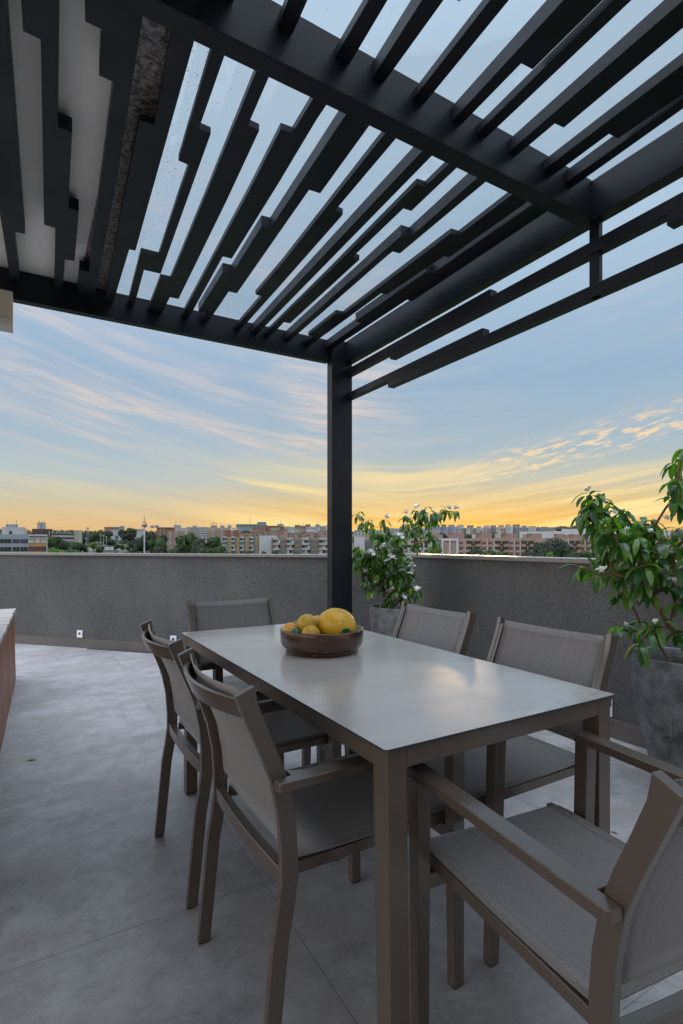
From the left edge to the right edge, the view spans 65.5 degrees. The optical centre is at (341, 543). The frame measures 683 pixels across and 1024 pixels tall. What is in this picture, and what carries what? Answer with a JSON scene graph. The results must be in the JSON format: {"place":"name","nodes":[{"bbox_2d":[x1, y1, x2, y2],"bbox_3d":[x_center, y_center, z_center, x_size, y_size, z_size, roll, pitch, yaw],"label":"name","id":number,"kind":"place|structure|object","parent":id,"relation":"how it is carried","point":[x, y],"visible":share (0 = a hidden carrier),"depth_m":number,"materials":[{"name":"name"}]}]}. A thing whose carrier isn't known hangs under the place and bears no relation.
{"place":"outdoors","nodes":[
{"label":"outdoors","id":0,"kind":"place"},
{"bbox_2d":[0,289,12,332],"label":"wall lamp","id":1,"kind":"object","parent":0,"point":[6,310],"visible":1,"depth_m":2.60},
{"bbox_2d":[0,531,519,553],"bbox_3d":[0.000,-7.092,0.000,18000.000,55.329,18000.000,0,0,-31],"label":"ground","id":2,"kind":"structure","parent":0,"point":[124,550],"depth_m":580.22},
{"bbox_2d":[0,520,46,552],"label":"office block","id":3,"kind":"structure","parent":2,"relation":"on","point":[14,538],"depth_m":187.49,"materials":[{"name":"concrete"}]},
{"bbox_2d":[32,519,51,552],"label":"civic building","id":4,"kind":"structure","parent":2,"relation":"on","point":[41,528],"depth_m":263.24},
{"bbox_2d":[47,536,61,547],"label":"tree","id":5,"kind":"object","parent":2,"relation":"on","point":[53,541],"visible":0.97,"depth_m":229.01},
{"bbox_2d":[48,547,65,552],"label":"tree","id":6,"kind":"object","parent":2,"relation":"on","point":[53,550],"visible":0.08,"depth_m":168.18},
{"bbox_2d":[52,533,73,547],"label":"school building","id":7,"kind":"structure","parent":2,"relation":"on","point":[67,537],"depth_m":333.91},
{"bbox_2d":[56,540,70,550],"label":"tree","id":8,"kind":"object","parent":2,"relation":"on","point":[63,545],"visible":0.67,"depth_m":236.47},
{"bbox_2d":[63,549,81,552],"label":"tree","id":9,"kind":"object","parent":2,"relation":"on","point":[71,551],"visible":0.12,"depth_m":164.16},
{"bbox_2d":[74,530,81,551],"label":"slab building","id":10,"kind":"structure","parent":2,"relation":"on","point":[77,535],"depth_m":320.84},
{"bbox_2d":[72,543,86,552],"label":"tree","id":11,"kind":"object","parent":2,"relation":"on","point":[80,547],"visible":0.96,"depth_m":199.28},
{"bbox_2d":[82,531,98,552],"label":"tree","id":12,"kind":"object","parent":2,"relation":"on","point":[84,535],"visible":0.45,"depth_m":427.64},
{"bbox_2d":[88,542,97,551],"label":"tree","id":13,"kind":"object","parent":2,"relation":"on","point":[93,545],"visible":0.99,"depth_m":298.88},
{"bbox_2d":[89,532,98,552],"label":"tree","id":14,"kind":"object","parent":2,"relation":"on","point":[94,536],"visible":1,"depth_m":399.33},
{"bbox_2d":[96,546,103,552],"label":"tree","id":15,"kind":"object","parent":2,"relation":"on","point":[99,549],"visible":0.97,"depth_m":328.89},
{"bbox_2d":[97,529,109,542],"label":"tree","id":16,"kind":"object","parent":2,"relation":"on","point":[100,532],"visible":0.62,"depth_m":557.78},
{"bbox_2d":[89,547,120,552],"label":"shed","id":17,"kind":"structure","parent":2,"relation":"on","point":[108,550],"depth_m":425.31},
{"bbox_2d":[105,531,112,545],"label":"tree","id":18,"kind":"object","parent":2,"relation":"on","point":[109,534],"visible":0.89,"depth_m":557.64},
{"bbox_2d":[104,538,115,546],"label":"tree","id":19,"kind":"object","parent":2,"relation":"on","point":[110,542],"visible":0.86,"depth_m":477.95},
{"bbox_2d":[104,527,119,531],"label":"hillside house","id":20,"kind":"structure","parent":2,"relation":"on","point":[111,528],"depth_m":904.28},
{"bbox_2d":[117,529,126,540],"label":"tree","id":21,"kind":"object","parent":2,"relation":"on","point":[120,532],"visible":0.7,"depth_m":634.59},
{"bbox_2d":[120,532,136,541],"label":"tree","id":22,"kind":"object","parent":2,"relation":"on","point":[129,536],"visible":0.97,"depth_m":598.28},
{"bbox_2d":[126,528,136,535],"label":"tree","id":23,"kind":"object","parent":2,"relation":"on","point":[129,530],"visible":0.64,"depth_m":635.46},
{"bbox_2d":[128,537,149,552],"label":"tree","id":24,"kind":"object","parent":2,"relation":"on","point":[136,545],"visible":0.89,"depth_m":327.47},
{"bbox_2d":[142,515,146,552],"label":"telecom mast","id":25,"kind":"object","parent":2,"relation":"on","point":[144,525],"visible":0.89,"depth_m":299.70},
{"bbox_2d":[141,531,157,551],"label":"tree","id":26,"kind":"object","parent":2,"relation":"on","point":[149,535],"visible":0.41,"depth_m":355.69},
{"bbox_2d":[148,538,167,552],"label":"tree","id":27,"kind":"object","parent":2,"relation":"on","point":[152,543],"visible":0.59,"depth_m":327.72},
{"bbox_2d":[152,544,169,552],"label":"tree","id":28,"kind":"object","parent":2,"relation":"on","point":[161,548],"visible":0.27,"depth_m":247.25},
{"bbox_2d":[150,525,174,537],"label":"apartment slab","id":29,"kind":"structure","parent":2,"relation":"on","point":[162,531],"depth_m":762.43,"materials":[{"name":"brick"}]},
{"bbox_2d":[167,548,178,552],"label":"tree","id":30,"kind":"object","parent":2,"relation":"on","point":[174,550],"visible":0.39,"depth_m":209.26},
{"bbox_2d":[167,531,184,546],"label":"apartment slab","id":31,"kind":"structure","parent":2,"relation":"on","point":[172,536],"depth_m":561.59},
{"bbox_2d":[174,525,196,533],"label":"apartment slab","id":32,"kind":"structure","parent":2,"relation":"on","point":[178,528],"depth_m":824.36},
{"bbox_2d":[175,532,201,552],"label":"tree","id":33,"kind":"object","parent":2,"relation":"on","point":[184,542],"visible":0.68,"depth_m":286.31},
{"bbox_2d":[186,527,198,538],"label":"apartment slab","id":34,"kind":"structure","parent":2,"relation":"on","point":[194,530],"depth_m":853.37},
{"bbox_2d":[190,544,208,552],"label":"tree","id":35,"kind":"object","parent":2,"relation":"on","point":[196,548],"visible":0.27,"depth_m":228.16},
{"bbox_2d":[189,538,211,551],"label":"tree","id":36,"kind":"object","parent":2,"relation":"on","point":[201,542],"visible":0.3,"depth_m":268.61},
{"bbox_2d":[199,527,207,538],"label":"apartment slab","id":37,"kind":"structure","parent":2,"relation":"on","point":[202,532],"depth_m":800.59,"materials":[{"name":"concrete"}]},
{"bbox_2d":[199,547,211,553],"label":"tree","id":38,"kind":"object","parent":2,"relation":"on","point":[203,550],"visible":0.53,"depth_m":187.84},
{"bbox_2d":[208,536,220,548],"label":"tree","id":39,"kind":"object","parent":2,"relation":"on","point":[215,541],"visible":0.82,"depth_m":297.66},
{"bbox_2d":[205,530,224,543],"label":"apartment slab","id":40,"kind":"structure","parent":2,"relation":"on","point":[214,533],"depth_m":642.09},
{"bbox_2d":[212,546,225,553],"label":"tree","id":41,"kind":"object","parent":2,"relation":"on","point":[218,549],"visible":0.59,"depth_m":189.14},
{"bbox_2d":[208,521,230,529],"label":"apartment slab","id":42,"kind":"structure","parent":2,"relation":"on","point":[213,527],"depth_m":783.42,"materials":[{"name":"concrete"}]},
{"bbox_2d":[225,525,238,536],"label":"apartment slab","id":43,"kind":"structure","parent":2,"relation":"on","point":[232,532],"depth_m":701.82,"materials":[{"name":"concrete"}]},
{"bbox_2d":[222,536,258,553],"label":"apartment block","id":44,"kind":"structure","parent":2,"relation":"on","point":[239,545],"depth_m":353.61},
{"bbox_2d":[239,533,252,536],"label":"penthouse block","id":45,"kind":"structure","parent":2,"relation":"on","point":[246,534],"depth_m":395.82,"materials":[{"name":"brick"}]},
{"bbox_2d":[236,522,266,532],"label":"flat hall","id":46,"kind":"structure","parent":2,"relation":"on","point":[242,527],"depth_m":1003.43,"materials":[{"name":"concrete"}]},
{"bbox_2d":[253,532,261,536],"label":"penthouse block","id":47,"kind":"structure","parent":2,"relation":"on","point":[256,534],"depth_m":398.54,"materials":[{"name":"brick"}]},
{"bbox_2d":[252,524,264,532],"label":"rooftop block","id":48,"kind":"structure","parent":2,"relation":"on","point":[256,529],"depth_m":721.34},
{"bbox_2d":[259,536,276,553],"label":"gable wall","id":49,"kind":"structure","parent":2,"relation":"on","point":[265,543],"depth_m":350.54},
{"bbox_2d":[259,531,278,537],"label":"penthouse block","id":50,"kind":"structure","parent":2,"relation":"on","point":[270,533],"depth_m":402.14,"materials":[{"name":"brick"}]},
{"bbox_2d":[265,526,279,530],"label":"rooftop block","id":51,"kind":"structure","parent":2,"relation":"on","point":[267,528],"depth_m":730.50,"materials":[{"name":"brick"}]},
{"bbox_2d":[277,530,287,537],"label":"penthouse block","id":52,"kind":"structure","parent":2,"relation":"on","point":[283,533],"depth_m":404.56,"materials":[{"name":"brick"}]},
{"bbox_2d":[288,533,297,537],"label":"penthouse block","id":53,"kind":"structure","parent":2,"relation":"on","point":[292,535],"depth_m":407.34,"materials":[{"name":"brick"}]},
{"bbox_2d":[271,538,326,553],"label":"apartment block","id":54,"kind":"structure","parent":2,"relation":"on","point":[300,545],"depth_m":342.73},
{"bbox_2d":[303,532,313,537],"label":"penthouse block","id":55,"kind":"structure","parent":2,"relation":"on","point":[308,534],"depth_m":413.21,"materials":[{"name":"brick"}]},
{"bbox_2d":[306,526,315,532],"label":"rooftop block","id":56,"kind":"structure","parent":2,"relation":"on","point":[310,528],"depth_m":700.28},
{"bbox_2d":[318,531,326,537],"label":"penthouse block","id":57,"kind":"structure","parent":2,"relation":"on","point":[322,534],"depth_m":419.09,"materials":[{"name":"brick"}]},
{"bbox_2d":[0,529,682,552],"bbox_3d":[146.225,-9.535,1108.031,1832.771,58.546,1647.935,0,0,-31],"label":"undergrowth","id":58,"kind":"object","parent":2,"relation":"on","point":[101,543],"visible":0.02,"depth_m":974.58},
{"bbox_2d":[354,537,364,549],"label":"tower block","id":59,"kind":"structure","parent":2,"relation":"on","point":[359,541],"depth_m":329.86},
{"bbox_2d":[354,530,383,536],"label":"distant block","id":60,"kind":"structure","parent":2,"relation":"on","point":[357,533],"depth_m":819.36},
{"bbox_2d":[365,539,440,553],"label":"apartment block","id":61,"kind":"structure","parent":2,"relation":"on","point":[410,542],"depth_m":341.64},
{"bbox_2d":[385,528,432,538],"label":"distant block","id":62,"kind":"structure","parent":2,"relation":"on","point":[393,530],"depth_m":876.95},
{"bbox_2d":[427,546,441,553],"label":"tree","id":63,"kind":"object","parent":2,"relation":"on","point":[437,550],"visible":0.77,"depth_m":229.19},
{"bbox_2d":[433,525,439,534],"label":"ridge block","id":64,"kind":"structure","parent":2,"relation":"on","point":[437,530],"depth_m":898.56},
{"bbox_2d":[440,525,448,535],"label":"ridge block","id":65,"kind":"structure","parent":2,"relation":"on","point":[444,529],"depth_m":910.50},
{"bbox_2d":[448,525,455,532],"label":"ridge block","id":66,"kind":"structure","parent":2,"relation":"on","point":[452,528],"depth_m":922.35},
{"bbox_2d":[448,533,463,537],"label":"penthouse block","id":67,"kind":"structure","parent":2,"relation":"on","point":[455,535],"depth_m":297.01,"materials":[{"name":"brick"}]},
{"bbox_2d":[456,525,463,532],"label":"ridge block","id":68,"kind":"structure","parent":2,"relation":"on","point":[459,528],"depth_m":934.36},
{"bbox_2d":[466,525,473,535],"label":"ridge block","id":69,"kind":"structure","parent":2,"relation":"on","point":[469,529],"depth_m":898.29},
{"bbox_2d":[468,548,483,554],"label":"tree","id":70,"kind":"object","parent":2,"relation":"on","point":[478,551],"visible":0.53,"depth_m":189.00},
{"bbox_2d":[476,527,482,532],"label":"ridge block","id":71,"kind":"structure","parent":2,"relation":"on","point":[479,529],"depth_m":910.47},
{"bbox_2d":[476,533,491,537],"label":"penthouse block","id":72,"kind":"structure","parent":2,"relation":"on","point":[483,535],"depth_m":296.80,"materials":[{"name":"brick"}]},
{"bbox_2d":[483,526,490,532],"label":"ridge block","id":73,"kind":"structure","parent":2,"relation":"on","point":[486,529],"depth_m":922.29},
{"bbox_2d":[481,550,495,554],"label":"tree","id":74,"kind":"object","parent":2,"relation":"on","point":[490,552],"visible":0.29,"depth_m":183.63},
{"bbox_2d":[496,525,503,533],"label":"ridge block","id":75,"kind":"structure","parent":2,"relation":"on","point":[499,529],"depth_m":898.03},
{"bbox_2d":[505,525,512,533],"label":"ridge block","id":76,"kind":"structure","parent":2,"relation":"on","point":[508,529],"depth_m":910.10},
{"bbox_2d":[501,533,517,537],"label":"penthouse block","id":77,"kind":"structure","parent":2,"relation":"on","point":[509,535],"depth_m":296.64,"materials":[{"name":"brick"}]},
{"bbox_2d":[464,527,563,536],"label":"ridge terrace","id":78,"kind":"structure","parent":2,"relation":"on","point":[518,530],"depth_m":916.45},
{"bbox_2d":[441,538,607,557],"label":"apartment block","id":79,"kind":"structure","parent":2,"relation":"on","point":[506,546],"depth_m":274.17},
{"bbox_2d":[520,550,540,556],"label":"tree","id":80,"kind":"object","parent":2,"relation":"on","point":[528,553],"visible":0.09,"depth_m":187.10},
{"bbox_2d":[528,526,535,531],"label":"ridge block","id":81,"kind":"structure","parent":2,"relation":"on","point":[531,528],"depth_m":898.17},
{"bbox_2d":[527,533,541,537],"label":"penthouse block","id":82,"kind":"structure","parent":2,"relation":"on","point":[534,535],"depth_m":296.58,"materials":[{"name":"brick"}]},
{"bbox_2d":[532,537,572,556],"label":"tree","id":83,"kind":"object","parent":2,"relation":"on","point":[557,548],"visible":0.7,"depth_m":212.65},
{"bbox_2d":[520,531,585,537],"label":"long hall","id":84,"kind":"structure","parent":2,"relation":"on","point":[547,534],"depth_m":509.85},
{"bbox_2d":[554,534,563,537],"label":"penthouse block","id":85,"kind":"structure","parent":2,"relation":"on","point":[558,535],"depth_m":296.90,"materials":[{"name":"brick"}]},
{"bbox_2d":[555,526,569,530],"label":"tree","id":86,"kind":"object","parent":2,"relation":"on","point":[561,528],"visible":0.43,"depth_m":896.23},
{"bbox_2d":[564,552,580,557],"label":"tree","id":87,"kind":"object","parent":2,"relation":"on","point":[571,554],"visible":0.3,"depth_m":188.91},
{"bbox_2d":[562,526,589,537],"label":"long hall","id":88,"kind":"structure","parent":2,"relation":"on","point":[573,528],"depth_m":634.62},
{"bbox_2d":[569,534,583,537],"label":"penthouse block","id":89,"kind":"structure","parent":2,"relation":"on","point":[574,535],"depth_m":296.65,"materials":[{"name":"brick"}]},
{"bbox_2d":[580,551,591,557],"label":"tree","id":90,"kind":"object","parent":2,"relation":"on","point":[583,554],"visible":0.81,"depth_m":188.76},
{"bbox_2d":[655,535,682,549],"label":"distant block","id":91,"kind":"structure","parent":2,"relation":"on","point":[668,537],"depth_m":306.17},
{"bbox_2d":[0,643,682,1023],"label":"terrace floor","id":92,"kind":"structure","parent":0,"point":[98,921],"depth_m":1.75,"materials":[{"name":"tile"}]},
{"bbox_2d":[0,608,15,751],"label":"deck box","id":93,"kind":"object","parent":92,"relation":"on","point":[7,659],"visible":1,"depth_m":3.63,"materials":[{"name":"brown wood"}]},
{"bbox_2d":[88,648,150,652],"bbox_3d":[-2.024,1.172,5.671,1.657,0.004,0.035,0,0,16],"label":"floor drain","id":94,"kind":"object","parent":92,"relation":"on","point":[119,650],"visible":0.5,"depth_m":5.79,"materials":[{"name":"metal"}]},
{"bbox_2d":[0,552,406,651],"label":"parapet wall","id":95,"kind":"structure","parent":92,"relation":"on","point":[111,601],"depth_m":5.76,"materials":[{"name":"paint"}]},
{"bbox_2d":[77,630,82,637],"bbox_3d":[-2.942,1.021,5.971,0.075,0.082,0.012,0,0,16],"label":"power socket","id":96,"kind":"object","parent":95,"relation":"attached to","point":[79,633],"visible":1,"depth_m":5.96,"materials":[{"name":"white plastic"}]},
{"bbox_2d":[140,620,341,909],"bbox_3d":[-0.391,0.739,2.050,0.712,0.869,0.560,0,0,-31],"label":"dining chair","id":97,"kind":"object","parent":92,"relation":"on","point":[289,731],"visible":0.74,"depth_m":1.92,"materials":[{"name":"metal"}]},
{"bbox_2d":[186,595,324,761],"bbox_3d":[-0.463,0.739,2.724,0.560,0.869,0.712,0,0,-31],"label":"dining chair","id":98,"kind":"object","parent":92,"relation":"on","point":[209,615],"visible":0.3,"depth_m":2.94,"materials":[{"name":"fabric"}]},
{"bbox_2d":[178,647,464,1023],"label":"dining chair","id":99,"kind":"object","parent":92,"relation":"on","point":[313,815],"visible":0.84,"depth_m":1.33,"materials":[{"name":"fabric"}]},
{"bbox_2d":[0,0,682,614],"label":"pergola","id":100,"kind":"object","parent":92,"relation":"on","point":[544,206],"visible":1,"depth_m":2.19,"materials":[{"name":"metal"}]},
{"bbox_2d":[302,601,476,765],"bbox_3d":[0.202,0.739,2.435,0.712,0.869,0.560,0,0,-31],"label":"dining chair","id":101,"kind":"object","parent":92,"relation":"on","point":[449,631],"visible":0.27,"depth_m":2.55,"materials":[{"name":"fabric"}]},
{"bbox_2d":[370,603,422,636],"bbox_3d":[0.455,0.843,4.402,0.443,0.655,0.444,0,0,25],"label":"planter pot","id":102,"kind":"object","parent":92,"relation":"on","point":[383,619],"visible":0.34,"depth_m":4.23,"materials":[{"name":"concrete"}]},
{"bbox_2d":[352,504,459,608],"bbox_3d":[0.522,0.166,4.364,0.939,1.007,0.519,0,0,-5],"label":"flowering shrub","id":103,"kind":"object","parent":102,"relation":"in","point":[382,563],"visible":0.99,"depth_m":4.28,"materials":[{"name":"green plant"}]},
{"bbox_2d":[181,624,614,1023],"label":"dining table","id":104,"kind":"object","parent":92,"relation":"on","point":[391,709],"visible":0.68,"depth_m":1.43,"materials":[{"name":"metal"}]},
{"bbox_2d":[280,625,362,657],"bbox_3d":[-0.077,0.378,2.097,0.327,0.091,0.327,0,0,-31],"label":"fruit bowl","id":105,"kind":"object","parent":104,"relation":"on","point":[321,645],"visible":0.85,"depth_m":1.96,"materials":[{"name":"brown wood"}]},
{"bbox_2d":[282,622,296,631],"bbox_3d":[-0.197,0.338,2.050,0.066,0.063,0.066,0,0,-31],"label":"passion fruit","id":106,"kind":"object","parent":105,"relation":"in","point":[289,627],"visible":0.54,"depth_m":2.03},
{"bbox_2d":[292,627,301,632],"bbox_3d":[-0.174,0.348,2.035,0.054,0.052,0.054,0,0,-31],"label":"lime","id":107,"kind":"object","parent":105,"relation":"in","point":[296,630],"visible":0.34,"depth_m":2.02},
{"bbox_2d":[297,614,316,630],"bbox_3d":[-0.134,0.311,2.050,0.076,0.074,0.076,0,0,-31],"label":"passion fruit","id":108,"kind":"object","parent":105,"relation":"in","point":[304,621],"visible":0.67,"depth_m":2.02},
{"bbox_2d":[302,625,320,633],"bbox_3d":[-0.116,0.346,2.010,0.072,0.071,0.073,0,0,-31],"label":"passion fruit","id":109,"kind":"object","parent":105,"relation":"in","point":[311,629],"visible":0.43,"depth_m":1.99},
{"bbox_2d":[317,608,355,633],"bbox_3d":[-0.019,0.322,2.074,0.164,0.135,0.137,8,5,34],"label":"melon","id":110,"kind":"object","parent":105,"relation":"in","point":[334,621],"visible":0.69,"depth_m":2.02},
{"bbox_2d":[407,617,618,967],"bbox_3d":[0.531,0.739,1.847,0.712,0.869,0.560,0,0,-31],"label":"dining chair","id":111,"kind":"object","parent":92,"relation":"on","point":[496,775],"visible":0.38,"depth_m":1.81,"materials":[{"name":"fabric"}]},
{"bbox_2d":[405,554,682,748],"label":"parapet wall","id":112,"kind":"structure","parent":92,"relation":"on","point":[488,590],"depth_m":3.67,"materials":[{"name":"paint"}]},
{"bbox_2d":[610,700,612,716],"bbox_3d":[1.616,1.000,3.239,0.012,0.100,0.075,0,0,-31],"label":"power socket","id":113,"kind":"object","parent":112,"relation":"attached to","point":[611,711],"visible":0.33,"depth_m":3.21,"materials":[{"name":"white plastic"}]},
{"bbox_2d":[408,731,682,1023],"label":"dining chair","id":114,"kind":"object","parent":92,"relation":"on","point":[579,912],"visible":1,"depth_m":0.98,"materials":[{"name":"fabric"}]},
{"bbox_2d":[630,646,682,768],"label":"planter pot","id":115,"kind":"object","parent":92,"relation":"on","point":[657,684],"visible":0.67,"depth_m":2.36,"materials":[{"name":"concrete"}]},
{"bbox_2d":[560,449,682,668],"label":"flowering shrub","id":116,"kind":"object","parent":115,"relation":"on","point":[631,544],"visible":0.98,"depth_m":2.35,"materials":[{"name":"green plant"}]},
{"bbox_3d":[1.016,-0.316,-3.235,7.640,2.979,0.200,0,0,-31],"label":"house wall","id":117,"kind":"object","parent":92,"relation":"on","visible":0},
{"bbox_2d":[0,0,169,289],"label":"house eave","id":118,"kind":"object","parent":117,"relation":"attached to","point":[84,88],"visible":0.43,"depth_m":2.00,"materials":[{"name":"paint"}]},
{"bbox_2d":[0,0,682,531],"label":"sky","id":119,"kind":"structure","parent":0,"point":[103,423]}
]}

